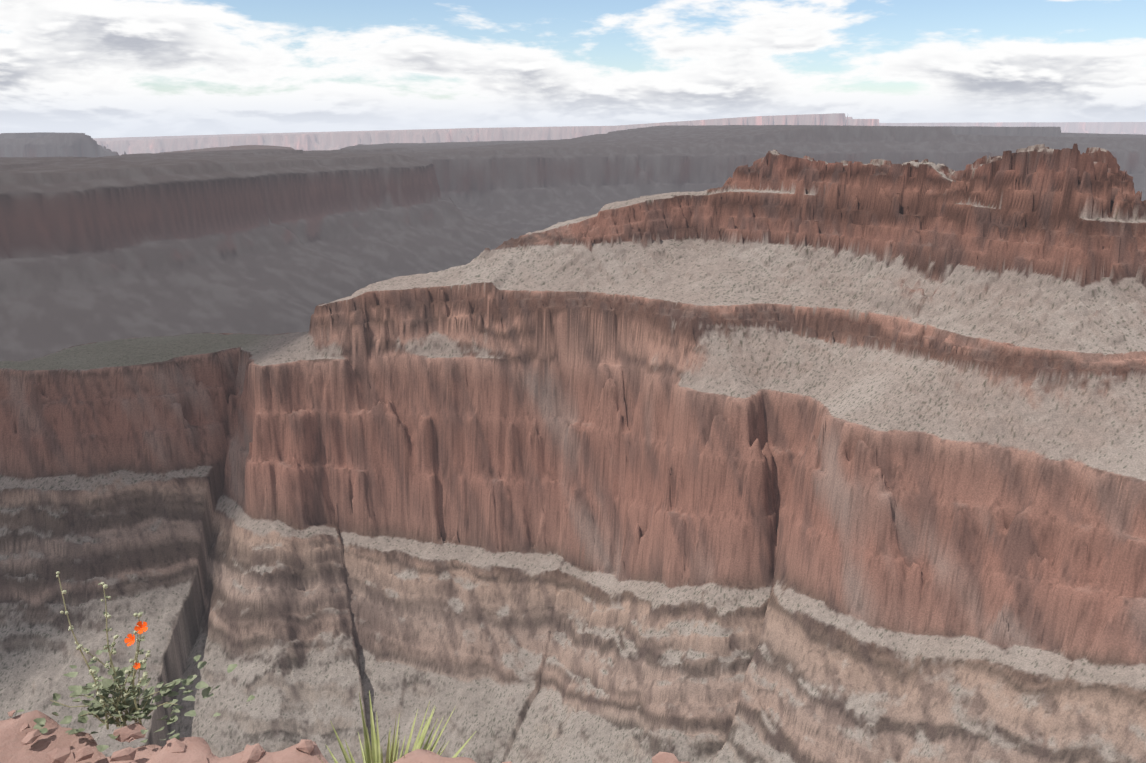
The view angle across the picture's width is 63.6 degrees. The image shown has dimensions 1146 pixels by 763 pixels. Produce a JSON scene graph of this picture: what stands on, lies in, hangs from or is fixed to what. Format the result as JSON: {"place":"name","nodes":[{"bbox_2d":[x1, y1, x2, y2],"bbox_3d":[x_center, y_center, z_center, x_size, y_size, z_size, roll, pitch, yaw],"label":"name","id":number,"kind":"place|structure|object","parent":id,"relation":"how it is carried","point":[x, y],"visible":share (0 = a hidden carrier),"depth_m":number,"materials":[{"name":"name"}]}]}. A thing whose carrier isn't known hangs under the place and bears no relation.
{"place":"outdoors","nodes":[
{"label":"outdoors","id":0,"kind":"place"},
{"bbox_2d":[0,710,689,762],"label":"rim rock","id":1,"kind":"object","parent":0,"point":[13,749],"visible":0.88,"depth_m":2.46,"materials":[{"name":"brown stone"}]},
{"bbox_2d":[16,571,254,751],"bbox_3d":[-1.187,0.728,2.528,0.599,0.471,0.321,0,15,1],"label":"flowering shrub","id":2,"kind":"object","parent":1,"relation":"on","point":[115,706],"visible":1,"depth_m":2.55,"materials":[{"name":"green plant"}]},
{"bbox_2d":[8,710,680,762],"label":"rim stones","id":3,"kind":"object","parent":1,"relation":"on","point":[251,753],"visible":0.98,"depth_m":2.41,"materials":[{"name":"brown stone"}]},
{"bbox_2d":[317,690,474,762],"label":"yucca","id":4,"kind":"object","parent":1,"relation":"on","point":[374,755],"visible":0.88,"depth_m":2.63,"materials":[{"name":"green plant"}]},
{"bbox_2d":[0,113,1145,762],"bbox_3d":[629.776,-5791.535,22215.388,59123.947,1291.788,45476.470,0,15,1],"label":"canyon terrain","id":5,"kind":"structure","parent":0,"point":[786,439],"depth_m":593.53,"materials":[{"name":"brown stone"}]},
{"bbox_2d":[0,0,1145,137],"label":"sky","id":6,"kind":"structure","parent":0,"point":[94,68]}
]}

